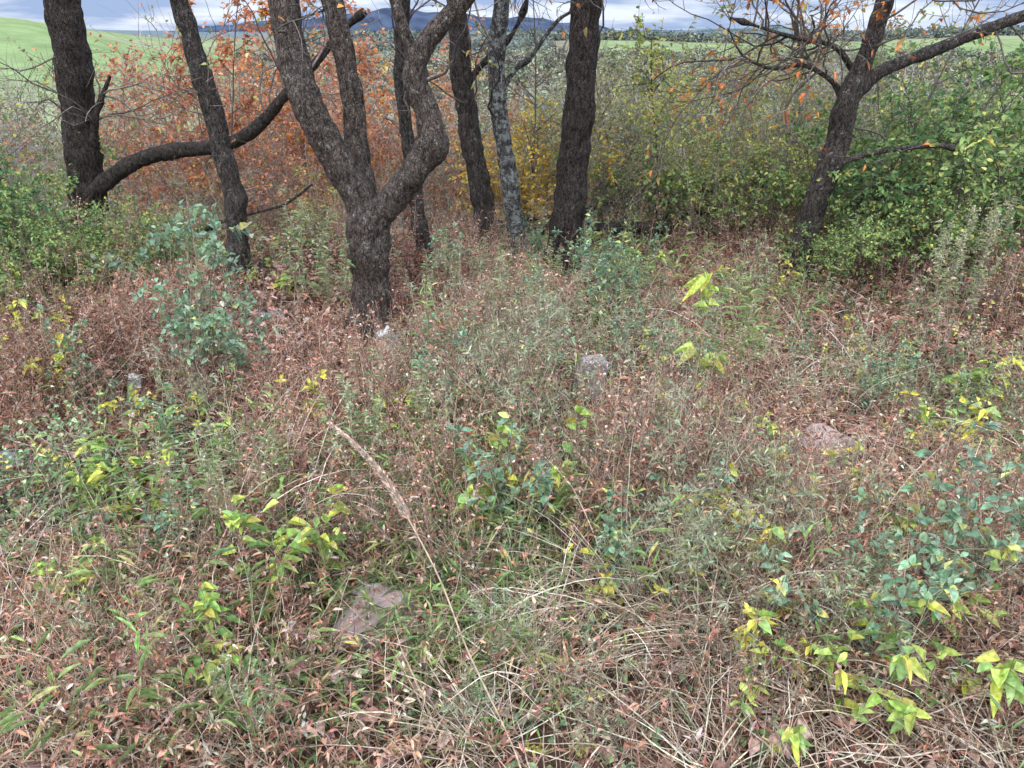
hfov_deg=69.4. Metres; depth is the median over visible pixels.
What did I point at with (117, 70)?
autumn shrub
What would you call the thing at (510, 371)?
aster weed
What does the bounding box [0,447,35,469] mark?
field stone
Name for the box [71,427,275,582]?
dry weed
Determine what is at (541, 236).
goldenrod plant
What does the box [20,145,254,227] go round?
autumn shrub
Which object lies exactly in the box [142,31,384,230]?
autumn shrub
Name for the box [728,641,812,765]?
broadleaf seedling
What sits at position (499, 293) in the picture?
dry weed
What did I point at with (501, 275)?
goldenrod plant
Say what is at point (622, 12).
sky
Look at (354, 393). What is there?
goldenrod plant
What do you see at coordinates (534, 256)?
rose bramble
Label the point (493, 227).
dry weed
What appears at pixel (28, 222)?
green shrub
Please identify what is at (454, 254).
goldenrod plant
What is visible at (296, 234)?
stiltgrass tuft
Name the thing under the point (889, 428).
yellow leaved plant
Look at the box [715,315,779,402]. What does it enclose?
dry weed
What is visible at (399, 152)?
autumn shrub
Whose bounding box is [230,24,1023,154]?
woodland
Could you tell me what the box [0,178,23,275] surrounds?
green shrub
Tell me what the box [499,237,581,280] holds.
stiltgrass tuft
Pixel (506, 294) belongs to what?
dry weed
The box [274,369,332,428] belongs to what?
yellow leaved plant
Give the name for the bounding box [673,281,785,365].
stiltgrass tuft
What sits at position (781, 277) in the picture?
yellow leaved plant
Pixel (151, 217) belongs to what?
green shrub
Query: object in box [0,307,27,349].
dry weed
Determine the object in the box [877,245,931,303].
dry weed
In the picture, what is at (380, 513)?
dry weed
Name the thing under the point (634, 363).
aster weed
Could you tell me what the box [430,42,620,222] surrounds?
leafless shrub
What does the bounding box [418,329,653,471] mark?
aster weed
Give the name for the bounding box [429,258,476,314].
dry weed
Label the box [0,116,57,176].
valley tree
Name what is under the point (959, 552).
aster weed
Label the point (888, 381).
aster weed
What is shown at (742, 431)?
aster weed
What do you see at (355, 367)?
goldenrod plant
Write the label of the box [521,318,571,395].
rose bramble
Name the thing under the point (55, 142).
olive shrub
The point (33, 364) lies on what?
yellow leaved plant
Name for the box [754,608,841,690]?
broadleaf seedling
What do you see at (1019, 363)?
yellow leaved plant
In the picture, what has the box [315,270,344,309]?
dry weed
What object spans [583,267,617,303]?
rose bramble
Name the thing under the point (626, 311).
rose bramble
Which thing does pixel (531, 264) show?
yellow leaved plant
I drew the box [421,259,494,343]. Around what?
dry weed
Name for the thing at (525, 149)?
shrub
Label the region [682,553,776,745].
dry weed
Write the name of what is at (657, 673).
dry weed
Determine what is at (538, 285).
goldenrod plant
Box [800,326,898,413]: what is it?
aster weed
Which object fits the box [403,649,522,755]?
aster weed
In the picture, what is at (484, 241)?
goldenrod plant
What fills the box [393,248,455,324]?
goldenrod plant
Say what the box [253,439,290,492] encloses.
goldenrod plant
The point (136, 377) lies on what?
field stone
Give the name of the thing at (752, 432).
dry weed
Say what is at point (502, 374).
dry weed
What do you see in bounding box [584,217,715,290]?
stiltgrass tuft
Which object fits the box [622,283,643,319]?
rose bramble
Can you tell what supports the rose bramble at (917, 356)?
on the ground at (28, 35)
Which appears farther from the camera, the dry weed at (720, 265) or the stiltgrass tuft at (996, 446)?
the dry weed at (720, 265)
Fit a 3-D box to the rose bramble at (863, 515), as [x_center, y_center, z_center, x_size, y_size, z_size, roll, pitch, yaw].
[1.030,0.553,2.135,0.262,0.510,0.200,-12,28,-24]
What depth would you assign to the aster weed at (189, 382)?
3.27 m
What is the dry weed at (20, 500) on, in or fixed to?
on the ground at (28, 35)
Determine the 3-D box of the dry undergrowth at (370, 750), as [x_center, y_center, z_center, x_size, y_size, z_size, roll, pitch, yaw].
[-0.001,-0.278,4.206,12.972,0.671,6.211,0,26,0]
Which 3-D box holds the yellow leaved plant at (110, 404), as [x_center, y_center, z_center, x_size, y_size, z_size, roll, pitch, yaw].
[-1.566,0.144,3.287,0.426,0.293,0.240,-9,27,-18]
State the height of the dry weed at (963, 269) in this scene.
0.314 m
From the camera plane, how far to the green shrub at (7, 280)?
4.39 m
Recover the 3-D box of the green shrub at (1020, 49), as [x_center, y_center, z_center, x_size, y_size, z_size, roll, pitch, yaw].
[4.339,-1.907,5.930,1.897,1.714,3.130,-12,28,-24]
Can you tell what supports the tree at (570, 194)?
on the ground at (28, 35)
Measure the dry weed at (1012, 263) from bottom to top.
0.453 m
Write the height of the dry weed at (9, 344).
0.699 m
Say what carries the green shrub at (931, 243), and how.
on the ground at (28, 35)
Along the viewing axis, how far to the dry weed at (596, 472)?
2.69 m
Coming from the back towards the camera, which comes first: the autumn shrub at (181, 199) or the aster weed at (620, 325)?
the autumn shrub at (181, 199)
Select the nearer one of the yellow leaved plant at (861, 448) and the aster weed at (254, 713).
the aster weed at (254, 713)
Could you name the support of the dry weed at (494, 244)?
on the ground at (28, 35)
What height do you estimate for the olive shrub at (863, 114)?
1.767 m
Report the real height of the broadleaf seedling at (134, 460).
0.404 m
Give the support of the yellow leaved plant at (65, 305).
on the ground at (28, 35)
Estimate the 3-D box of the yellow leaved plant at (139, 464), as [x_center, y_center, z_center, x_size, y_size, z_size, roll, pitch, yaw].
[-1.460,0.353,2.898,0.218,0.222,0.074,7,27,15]
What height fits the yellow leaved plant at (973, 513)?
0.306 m
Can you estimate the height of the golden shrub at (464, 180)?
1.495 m
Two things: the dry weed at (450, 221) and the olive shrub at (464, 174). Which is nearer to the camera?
the dry weed at (450, 221)
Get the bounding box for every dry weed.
[0,227,39,347]
[0,254,27,314]
[0,287,50,334]
[0,295,11,351]
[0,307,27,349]
[0,311,19,378]
[0,317,30,408]
[0,496,36,609]
[0,497,130,640]
[0,541,35,660]
[2,211,41,285]
[7,285,90,369]
[16,241,107,322]
[17,245,89,331]
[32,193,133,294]
[34,312,73,350]
[56,577,200,714]
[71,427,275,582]
[104,237,136,265]
[116,303,247,420]
[121,295,198,364]
[154,238,211,300]
[162,312,209,363]
[186,365,238,418]
[212,400,352,564]
[224,276,269,313]
[229,331,300,410]
[232,394,315,485]
[283,601,348,681]
[284,290,400,426]
[288,178,346,253]
[288,304,362,392]
[302,405,509,604]
[311,206,346,261]
[314,432,425,574]
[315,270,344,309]
[327,416,447,567]
[333,296,455,455]
[335,197,345,237]
[336,323,405,406]
[344,251,401,301]
[354,591,438,684]
[384,363,537,514]
[385,274,484,379]
[387,340,480,434]
[388,366,523,541]
[389,195,424,257]
[390,212,423,265]
[396,405,484,493]
[407,276,537,435]
[416,243,509,326]
[418,241,569,372]
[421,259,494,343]
[424,198,465,256]
[425,203,482,258]
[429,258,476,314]
[430,212,473,249]
[432,187,473,254]
[432,297,514,409]
[434,214,483,279]
[453,210,502,262]
[456,248,577,392]
[457,200,510,264]
[467,430,537,501]
[469,206,546,278]
[475,276,521,321]
[476,233,517,256]
[480,325,556,420]
[506,228,553,309]
[512,572,619,734]
[513,352,714,553]
[518,252,594,338]
[518,291,617,382]
[521,195,552,248]
[539,183,621,265]
[540,414,710,564]
[541,475,620,569]
[562,327,749,487]
[568,326,683,544]
[571,434,633,518]
[581,305,641,380]
[585,354,741,511]
[603,190,665,247]
[616,577,699,743]
[635,373,714,482]
[649,341,746,439]
[657,435,708,509]
[662,221,691,257]
[670,201,696,248]
[676,175,740,252]
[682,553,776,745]
[702,327,812,459]
[705,246,741,294]
[711,201,763,267]
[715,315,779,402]
[720,393,809,469]
[737,180,794,253]
[738,366,907,553]
[738,494,847,635]
[763,181,831,247]
[778,384,868,482]
[779,207,852,256]
[832,400,1022,553]
[851,419,1023,580]
[870,398,937,486]
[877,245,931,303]
[881,203,962,267]
[888,204,953,253]
[893,400,1010,553]
[895,232,934,278]
[903,200,980,266]
[903,254,991,387]
[905,230,947,275]
[908,216,941,262]
[916,421,1003,480]
[918,175,1001,257]
[923,528,1023,675]
[933,422,1023,554]
[949,254,972,291]
[952,220,1023,320]
[969,448,1023,574]
[971,194,1022,269]
[972,341,1023,435]
[977,195,1023,299]
[979,247,1023,343]
[986,275,1017,321]
[1001,232,1023,289]
[1003,375,1023,446]
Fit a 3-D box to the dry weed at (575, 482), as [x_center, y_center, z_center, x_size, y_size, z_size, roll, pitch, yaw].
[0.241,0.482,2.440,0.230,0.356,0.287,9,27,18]
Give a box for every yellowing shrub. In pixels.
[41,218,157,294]
[103,190,197,260]
[274,159,346,239]
[461,103,610,219]
[511,52,791,240]
[538,95,726,220]
[592,33,969,228]
[596,43,822,241]
[611,122,777,235]
[622,98,808,244]
[639,45,866,233]
[662,128,791,233]
[674,117,806,225]
[688,80,940,244]
[708,137,871,225]
[748,116,979,244]
[806,83,1023,224]
[923,84,1023,223]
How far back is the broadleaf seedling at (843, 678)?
1.86 m
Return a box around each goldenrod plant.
[122,414,216,533]
[157,427,231,551]
[190,427,278,539]
[228,415,266,488]
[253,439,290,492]
[267,222,350,306]
[274,184,337,302]
[302,213,354,318]
[314,347,386,485]
[333,367,458,455]
[346,335,408,394]
[359,359,442,479]
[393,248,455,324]
[437,230,463,295]
[444,237,504,295]
[460,282,496,347]
[465,230,490,290]
[475,289,536,356]
[491,250,528,341]
[498,226,538,258]
[501,212,506,240]
[505,316,565,382]
[507,248,546,270]
[507,279,535,329]
[509,294,557,331]
[515,258,554,298]
[524,280,563,345]
[531,229,548,248]
[537,271,597,328]
[538,191,546,239]
[542,236,565,291]
[554,315,614,381]
[570,288,607,334]
[578,290,607,324]
[579,209,596,248]
[582,224,630,278]
[600,252,629,294]
[600,257,645,301]
[612,238,660,296]
[615,282,653,351]
[699,251,774,330]
[705,240,728,272]
[705,297,783,386]
[723,260,755,303]
[788,272,838,319]
[852,331,922,406]
[897,254,955,344]
[920,219,967,326]
[927,346,990,433]
[931,238,1004,335]
[943,202,1010,319]
[967,265,1006,308]
[975,192,1019,301]
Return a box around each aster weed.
[0,554,195,651]
[138,334,247,438]
[199,644,294,767]
[355,276,471,391]
[395,335,520,414]
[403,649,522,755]
[408,325,507,423]
[416,238,522,335]
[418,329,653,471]
[429,265,588,378]
[433,295,528,386]
[447,321,502,388]
[450,296,582,393]
[456,290,570,428]
[459,293,541,366]
[460,570,596,694]
[470,278,611,422]
[471,313,615,455]
[487,329,583,428]
[497,269,583,364]
[515,421,614,533]
[526,287,604,369]
[542,621,663,760]
[570,320,762,450]
[573,290,667,364]
[588,341,704,463]
[604,477,810,669]
[612,288,735,391]
[628,271,685,322]
[632,401,795,601]
[639,432,853,600]
[642,252,673,296]
[652,368,815,530]
[679,593,847,702]
[691,228,789,322]
[696,400,913,543]
[698,545,859,670]
[710,399,797,472]
[736,420,910,575]
[749,335,832,426]
[791,547,982,690]
[795,455,904,542]
[795,499,921,630]
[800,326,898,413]
[814,341,952,429]
[854,455,1023,616]
[981,340,1023,445]
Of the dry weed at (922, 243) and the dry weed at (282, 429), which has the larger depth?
the dry weed at (922, 243)
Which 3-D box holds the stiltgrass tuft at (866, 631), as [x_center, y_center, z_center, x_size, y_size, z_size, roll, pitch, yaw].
[0.669,0.552,2.169,1.003,0.533,0.454,13,29,26]
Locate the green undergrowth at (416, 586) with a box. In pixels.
[0,194,1023,767]
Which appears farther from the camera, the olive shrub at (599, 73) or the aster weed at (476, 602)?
the olive shrub at (599, 73)
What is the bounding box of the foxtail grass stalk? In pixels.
[327,421,520,767]
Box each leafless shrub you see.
[0,34,168,224]
[0,43,169,222]
[0,64,218,224]
[8,0,392,227]
[229,22,457,226]
[246,163,334,229]
[321,103,518,231]
[335,8,641,229]
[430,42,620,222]
[457,71,633,224]
[519,26,668,222]
[670,22,931,227]
[695,49,892,229]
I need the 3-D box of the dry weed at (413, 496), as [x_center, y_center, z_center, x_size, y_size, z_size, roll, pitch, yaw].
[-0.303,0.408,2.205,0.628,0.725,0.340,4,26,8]
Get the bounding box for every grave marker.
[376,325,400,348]
[572,355,609,400]
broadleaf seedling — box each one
[10,262,49,299]
[28,534,109,623]
[33,308,73,334]
[38,555,97,626]
[65,461,121,504]
[72,436,113,488]
[86,449,176,524]
[183,582,245,700]
[210,494,308,610]
[237,502,273,548]
[244,267,260,283]
[263,477,352,601]
[265,258,295,303]
[375,385,421,433]
[450,425,517,547]
[532,405,593,537]
[589,231,605,263]
[620,232,667,277]
[651,356,679,422]
[694,382,749,427]
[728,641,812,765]
[751,409,803,460]
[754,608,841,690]
[812,598,950,743]
[833,588,960,747]
[858,488,966,554]
[890,511,952,580]
[895,463,960,515]
[911,404,959,441]
[919,547,1023,718]
[941,358,998,404]
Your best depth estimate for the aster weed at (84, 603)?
2.00 m
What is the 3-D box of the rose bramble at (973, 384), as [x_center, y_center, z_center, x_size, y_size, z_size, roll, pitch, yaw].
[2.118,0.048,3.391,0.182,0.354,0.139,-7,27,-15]
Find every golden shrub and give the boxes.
[444,96,629,223]
[450,104,630,241]
[491,122,592,224]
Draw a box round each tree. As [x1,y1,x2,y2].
[0,0,377,258]
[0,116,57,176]
[0,120,66,217]
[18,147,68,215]
[22,125,109,222]
[118,119,204,227]
[120,0,258,282]
[199,0,589,341]
[366,0,443,267]
[389,0,551,260]
[405,111,461,233]
[416,0,669,273]
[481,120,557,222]
[518,0,606,279]
[618,0,1023,285]
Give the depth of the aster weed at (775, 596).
2.07 m
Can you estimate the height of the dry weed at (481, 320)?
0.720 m
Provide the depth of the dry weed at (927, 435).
2.88 m
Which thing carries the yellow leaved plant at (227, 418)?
on the ground at (28, 35)
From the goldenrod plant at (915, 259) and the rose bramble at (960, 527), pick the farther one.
the goldenrod plant at (915, 259)
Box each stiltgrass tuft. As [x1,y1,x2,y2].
[0,538,281,762]
[2,248,83,314]
[59,362,302,482]
[114,382,302,535]
[114,542,346,767]
[140,212,223,277]
[143,213,208,251]
[152,193,226,263]
[248,197,321,249]
[383,523,567,693]
[400,277,515,380]
[413,304,482,359]
[486,258,555,306]
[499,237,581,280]
[530,206,588,253]
[549,283,625,349]
[579,214,654,272]
[579,485,936,668]
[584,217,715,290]
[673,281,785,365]
[676,291,786,378]
[682,246,776,314]
[712,260,829,362]
[736,243,816,305]
[775,268,828,310]
[778,227,864,288]
[853,500,992,614]
[967,414,1023,487]
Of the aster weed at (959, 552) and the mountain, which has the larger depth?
the mountain
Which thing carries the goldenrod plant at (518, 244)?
on the ground at (28, 35)
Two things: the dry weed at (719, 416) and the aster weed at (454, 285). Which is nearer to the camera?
the dry weed at (719, 416)
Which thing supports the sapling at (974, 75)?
on the ground at (28, 35)
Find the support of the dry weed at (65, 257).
on the ground at (28, 35)
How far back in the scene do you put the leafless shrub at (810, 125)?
6.16 m
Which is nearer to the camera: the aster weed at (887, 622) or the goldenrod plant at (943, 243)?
the aster weed at (887, 622)
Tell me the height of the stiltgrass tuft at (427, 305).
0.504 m
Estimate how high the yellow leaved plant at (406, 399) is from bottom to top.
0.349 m
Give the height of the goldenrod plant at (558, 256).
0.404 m
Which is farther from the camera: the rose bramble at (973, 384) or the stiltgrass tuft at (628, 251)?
the stiltgrass tuft at (628, 251)
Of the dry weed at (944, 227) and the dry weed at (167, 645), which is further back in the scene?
the dry weed at (944, 227)
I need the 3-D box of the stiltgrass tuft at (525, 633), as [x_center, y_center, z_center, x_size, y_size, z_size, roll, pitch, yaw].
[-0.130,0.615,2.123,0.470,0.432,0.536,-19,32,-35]
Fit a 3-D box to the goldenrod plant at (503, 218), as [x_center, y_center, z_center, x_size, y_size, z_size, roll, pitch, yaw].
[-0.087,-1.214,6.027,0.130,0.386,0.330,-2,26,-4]
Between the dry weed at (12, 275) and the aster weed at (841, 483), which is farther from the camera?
the dry weed at (12, 275)
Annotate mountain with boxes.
[170,8,682,31]
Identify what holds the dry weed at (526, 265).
on the ground at (28, 35)
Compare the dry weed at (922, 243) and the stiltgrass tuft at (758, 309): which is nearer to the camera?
the stiltgrass tuft at (758, 309)
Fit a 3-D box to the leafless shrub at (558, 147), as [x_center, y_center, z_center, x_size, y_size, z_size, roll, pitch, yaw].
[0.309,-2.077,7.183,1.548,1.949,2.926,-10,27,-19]
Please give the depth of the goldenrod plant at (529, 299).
3.77 m
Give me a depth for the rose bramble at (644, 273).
4.90 m
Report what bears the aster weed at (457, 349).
on the ground at (28, 35)
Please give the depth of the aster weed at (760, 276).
4.50 m
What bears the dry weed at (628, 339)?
on the ground at (28, 35)
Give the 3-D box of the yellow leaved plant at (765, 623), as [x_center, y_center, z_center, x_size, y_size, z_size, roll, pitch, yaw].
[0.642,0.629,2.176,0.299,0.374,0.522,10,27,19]
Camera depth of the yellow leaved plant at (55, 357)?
3.53 m
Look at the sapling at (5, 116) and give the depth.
5.50 m
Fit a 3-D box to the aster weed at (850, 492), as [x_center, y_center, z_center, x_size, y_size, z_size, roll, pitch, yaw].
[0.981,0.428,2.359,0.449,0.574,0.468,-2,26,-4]
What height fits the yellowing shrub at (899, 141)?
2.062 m
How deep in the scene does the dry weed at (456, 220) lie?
5.92 m
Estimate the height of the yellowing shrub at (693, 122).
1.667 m
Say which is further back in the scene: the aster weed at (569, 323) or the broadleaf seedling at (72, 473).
the aster weed at (569, 323)
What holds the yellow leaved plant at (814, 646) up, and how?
on the ground at (28, 35)
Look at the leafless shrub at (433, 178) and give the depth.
10.36 m
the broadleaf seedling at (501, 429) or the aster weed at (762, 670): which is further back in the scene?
the broadleaf seedling at (501, 429)
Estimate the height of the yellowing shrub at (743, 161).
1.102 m
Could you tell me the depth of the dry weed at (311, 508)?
2.36 m
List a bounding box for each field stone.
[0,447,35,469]
[127,373,142,400]
[246,310,292,319]
[328,583,422,649]
[792,423,856,473]
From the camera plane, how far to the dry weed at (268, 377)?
3.44 m
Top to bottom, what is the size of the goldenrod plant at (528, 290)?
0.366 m
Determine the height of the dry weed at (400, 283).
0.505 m
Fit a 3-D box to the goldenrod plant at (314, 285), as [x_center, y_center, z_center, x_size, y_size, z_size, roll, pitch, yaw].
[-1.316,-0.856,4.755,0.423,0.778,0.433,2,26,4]
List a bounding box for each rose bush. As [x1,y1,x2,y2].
[88,237,280,394]
[128,190,267,396]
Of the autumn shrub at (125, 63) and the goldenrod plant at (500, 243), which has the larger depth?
the autumn shrub at (125, 63)
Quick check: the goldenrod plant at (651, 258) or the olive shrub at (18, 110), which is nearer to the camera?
the goldenrod plant at (651, 258)
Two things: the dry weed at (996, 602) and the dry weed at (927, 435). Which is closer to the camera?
the dry weed at (996, 602)
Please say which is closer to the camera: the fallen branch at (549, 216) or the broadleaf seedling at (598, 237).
the broadleaf seedling at (598, 237)
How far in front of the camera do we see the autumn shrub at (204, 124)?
12.10 m
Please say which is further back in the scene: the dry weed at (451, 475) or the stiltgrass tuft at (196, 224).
the stiltgrass tuft at (196, 224)
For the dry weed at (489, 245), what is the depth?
5.54 m
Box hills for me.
[641,27,892,32]
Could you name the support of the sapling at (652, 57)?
on the ground at (28, 35)
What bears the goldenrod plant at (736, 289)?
on the ground at (28, 35)
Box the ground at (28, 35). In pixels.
[0,17,1023,767]
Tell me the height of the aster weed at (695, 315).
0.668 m
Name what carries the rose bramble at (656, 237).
on the ground at (28, 35)
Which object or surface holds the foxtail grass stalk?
on the ground at (28, 35)
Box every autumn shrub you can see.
[0,0,381,225]
[0,35,207,225]
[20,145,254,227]
[55,25,339,229]
[55,77,368,228]
[94,46,391,228]
[99,55,329,234]
[107,65,464,237]
[113,28,485,225]
[132,177,223,227]
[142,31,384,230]
[144,8,508,230]
[148,58,384,225]
[163,43,461,227]
[168,41,440,229]
[191,64,484,229]
[305,86,535,231]
[341,107,496,235]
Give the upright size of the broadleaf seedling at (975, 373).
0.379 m
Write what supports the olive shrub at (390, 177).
on the ground at (28, 35)
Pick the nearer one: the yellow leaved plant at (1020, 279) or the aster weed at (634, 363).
the aster weed at (634, 363)
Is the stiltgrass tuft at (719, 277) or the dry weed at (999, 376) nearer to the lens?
the dry weed at (999, 376)
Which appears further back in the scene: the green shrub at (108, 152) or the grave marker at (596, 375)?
the green shrub at (108, 152)
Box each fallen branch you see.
[94,300,234,343]
[150,184,312,238]
[456,188,711,230]
[579,207,728,244]
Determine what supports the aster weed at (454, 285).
on the ground at (28, 35)
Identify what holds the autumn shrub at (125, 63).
on the ground at (28, 35)
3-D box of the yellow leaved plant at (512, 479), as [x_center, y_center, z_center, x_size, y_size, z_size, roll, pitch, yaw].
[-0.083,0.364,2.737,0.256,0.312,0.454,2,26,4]
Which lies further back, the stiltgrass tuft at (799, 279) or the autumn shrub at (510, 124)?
the autumn shrub at (510, 124)
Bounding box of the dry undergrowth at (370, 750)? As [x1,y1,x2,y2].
[0,192,1023,767]
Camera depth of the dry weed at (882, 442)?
2.43 m
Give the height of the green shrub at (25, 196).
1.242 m
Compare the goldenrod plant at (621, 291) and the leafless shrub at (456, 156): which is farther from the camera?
the leafless shrub at (456, 156)
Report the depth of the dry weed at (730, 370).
3.20 m
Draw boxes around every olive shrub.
[0,41,123,229]
[0,85,62,209]
[0,94,34,215]
[0,96,139,226]
[20,54,184,226]
[149,156,266,238]
[366,59,561,231]
[373,78,558,229]
[375,157,425,230]
[424,121,546,228]
[479,34,713,221]
[481,39,720,221]
[507,33,762,222]
[510,53,747,221]
[543,120,684,235]
[544,12,839,226]
[679,0,1023,222]
[693,0,950,225]
[718,89,898,231]
[793,20,1023,221]
[917,57,1018,198]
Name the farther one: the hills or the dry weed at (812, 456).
the hills
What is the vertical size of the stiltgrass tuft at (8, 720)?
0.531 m
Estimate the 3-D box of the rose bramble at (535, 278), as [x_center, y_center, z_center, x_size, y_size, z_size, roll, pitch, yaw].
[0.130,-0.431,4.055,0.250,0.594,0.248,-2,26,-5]
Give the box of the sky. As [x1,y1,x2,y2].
[0,0,1023,30]
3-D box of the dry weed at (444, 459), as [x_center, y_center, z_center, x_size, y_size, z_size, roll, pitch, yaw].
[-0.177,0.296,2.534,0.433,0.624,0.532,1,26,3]
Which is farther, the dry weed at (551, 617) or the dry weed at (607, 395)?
the dry weed at (607, 395)
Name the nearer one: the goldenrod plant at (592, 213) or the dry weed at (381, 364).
the dry weed at (381, 364)
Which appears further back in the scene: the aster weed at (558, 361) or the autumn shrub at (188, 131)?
the autumn shrub at (188, 131)
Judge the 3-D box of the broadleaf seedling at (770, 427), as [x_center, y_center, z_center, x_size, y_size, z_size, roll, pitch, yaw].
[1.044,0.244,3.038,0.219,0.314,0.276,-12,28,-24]
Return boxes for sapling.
[0,97,35,188]
[156,0,220,232]
[214,0,283,159]
[251,0,319,222]
[300,0,386,134]
[445,82,527,186]
[481,0,567,222]
[565,20,663,218]
[600,0,692,234]
[672,272,732,405]
[676,0,756,222]
[754,48,834,222]
[873,0,1011,228]
[994,52,1023,258]
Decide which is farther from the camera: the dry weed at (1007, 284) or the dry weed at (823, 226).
the dry weed at (823, 226)
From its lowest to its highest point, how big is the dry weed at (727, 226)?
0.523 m
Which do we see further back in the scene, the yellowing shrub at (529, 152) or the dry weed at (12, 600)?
the yellowing shrub at (529, 152)
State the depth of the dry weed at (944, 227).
5.45 m
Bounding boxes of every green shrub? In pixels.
[0,132,128,225]
[0,138,85,283]
[0,161,104,301]
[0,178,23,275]
[0,185,60,302]
[0,204,128,302]
[0,232,33,329]
[2,186,143,297]
[23,194,165,272]
[129,215,202,284]
[543,132,744,237]
[666,130,860,245]
[759,125,1022,266]
[768,211,883,295]
[782,65,1023,260]
[807,51,1023,245]
[818,189,927,290]
[832,159,1023,301]
[858,35,1023,230]
[874,78,1023,275]
[931,57,1017,231]
[965,142,1023,291]
[995,143,1023,181]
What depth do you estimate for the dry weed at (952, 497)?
2.24 m
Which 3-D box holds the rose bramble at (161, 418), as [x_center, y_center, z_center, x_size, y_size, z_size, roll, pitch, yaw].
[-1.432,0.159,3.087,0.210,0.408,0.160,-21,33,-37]
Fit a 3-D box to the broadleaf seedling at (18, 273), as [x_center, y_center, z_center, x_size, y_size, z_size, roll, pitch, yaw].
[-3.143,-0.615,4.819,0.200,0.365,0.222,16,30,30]
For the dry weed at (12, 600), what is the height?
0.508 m
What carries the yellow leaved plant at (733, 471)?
on the ground at (28, 35)
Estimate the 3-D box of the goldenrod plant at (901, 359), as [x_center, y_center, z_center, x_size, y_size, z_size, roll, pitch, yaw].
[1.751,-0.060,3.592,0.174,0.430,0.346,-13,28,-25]
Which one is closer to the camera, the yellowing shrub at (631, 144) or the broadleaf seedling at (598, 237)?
the broadleaf seedling at (598, 237)
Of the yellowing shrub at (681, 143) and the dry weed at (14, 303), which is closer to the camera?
the dry weed at (14, 303)
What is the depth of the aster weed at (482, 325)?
3.60 m
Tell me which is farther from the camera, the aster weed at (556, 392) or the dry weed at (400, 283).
the dry weed at (400, 283)
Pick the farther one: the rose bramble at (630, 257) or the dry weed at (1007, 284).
the rose bramble at (630, 257)
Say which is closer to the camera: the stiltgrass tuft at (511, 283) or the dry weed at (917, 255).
the stiltgrass tuft at (511, 283)
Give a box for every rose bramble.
[36,304,100,403]
[136,382,193,450]
[141,456,198,570]
[412,300,476,407]
[425,200,473,275]
[445,399,555,564]
[514,253,555,336]
[517,230,549,295]
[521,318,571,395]
[523,209,548,252]
[525,220,546,260]
[552,210,616,283]
[566,235,596,295]
[574,227,620,305]
[579,189,601,249]
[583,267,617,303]
[585,240,641,307]
[595,472,664,605]
[599,221,629,280]
[604,301,644,350]
[606,306,640,374]
[622,231,636,248]
[622,238,647,292]
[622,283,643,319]
[624,259,645,299]
[630,393,698,495]
[640,304,679,346]
[641,206,668,267]
[642,317,717,395]
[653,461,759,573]
[685,337,710,381]
[689,336,713,381]
[760,520,962,673]
[781,310,814,367]
[827,486,919,645]
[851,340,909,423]
[889,344,922,395]
[900,445,1023,638]
[915,403,1023,604]
[951,447,1010,526]
[954,363,997,412]
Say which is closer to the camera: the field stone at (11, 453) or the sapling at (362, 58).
the field stone at (11, 453)
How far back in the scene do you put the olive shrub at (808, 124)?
10.87 m
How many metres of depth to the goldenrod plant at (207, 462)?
2.48 m
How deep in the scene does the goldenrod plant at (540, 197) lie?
6.06 m
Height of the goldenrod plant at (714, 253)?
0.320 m
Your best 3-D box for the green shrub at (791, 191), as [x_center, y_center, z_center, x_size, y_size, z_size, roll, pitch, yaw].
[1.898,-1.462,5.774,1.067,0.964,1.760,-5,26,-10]
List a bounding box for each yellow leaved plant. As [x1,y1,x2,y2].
[0,296,70,326]
[0,328,69,389]
[1,297,29,344]
[21,313,84,387]
[97,387,207,432]
[112,452,154,487]
[192,416,240,465]
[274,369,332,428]
[402,387,428,454]
[454,431,523,505]
[518,252,552,280]
[567,547,669,636]
[635,326,657,368]
[676,493,796,622]
[683,462,737,542]
[684,542,784,681]
[699,471,792,578]
[711,444,823,540]
[717,257,800,294]
[739,620,818,682]
[817,314,858,345]
[820,443,987,510]
[845,441,889,514]
[856,352,1023,437]
[858,336,917,364]
[879,422,932,439]
[893,374,1000,455]
[931,392,972,425]
[942,479,994,546]
[1015,263,1023,296]
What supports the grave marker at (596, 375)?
on the ground at (28, 35)
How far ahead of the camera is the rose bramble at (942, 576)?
1.88 m
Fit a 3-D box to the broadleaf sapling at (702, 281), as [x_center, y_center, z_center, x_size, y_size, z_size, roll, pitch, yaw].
[0.848,-0.126,3.307,0.261,0.765,0.185,1,26,2]
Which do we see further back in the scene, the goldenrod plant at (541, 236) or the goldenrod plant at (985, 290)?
the goldenrod plant at (541, 236)
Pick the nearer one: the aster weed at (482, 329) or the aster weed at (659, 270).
the aster weed at (482, 329)
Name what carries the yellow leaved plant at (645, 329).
on the ground at (28, 35)
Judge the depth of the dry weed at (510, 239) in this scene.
5.02 m
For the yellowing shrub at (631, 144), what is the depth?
8.52 m
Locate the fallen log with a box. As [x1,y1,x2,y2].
[395,221,728,251]
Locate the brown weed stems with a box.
[0,243,1023,767]
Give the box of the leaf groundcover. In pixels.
[0,201,1023,767]
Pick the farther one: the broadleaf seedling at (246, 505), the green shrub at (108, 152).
the green shrub at (108, 152)
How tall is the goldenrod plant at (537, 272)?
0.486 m
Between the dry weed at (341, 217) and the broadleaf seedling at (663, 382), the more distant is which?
the dry weed at (341, 217)
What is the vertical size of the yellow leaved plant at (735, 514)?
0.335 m

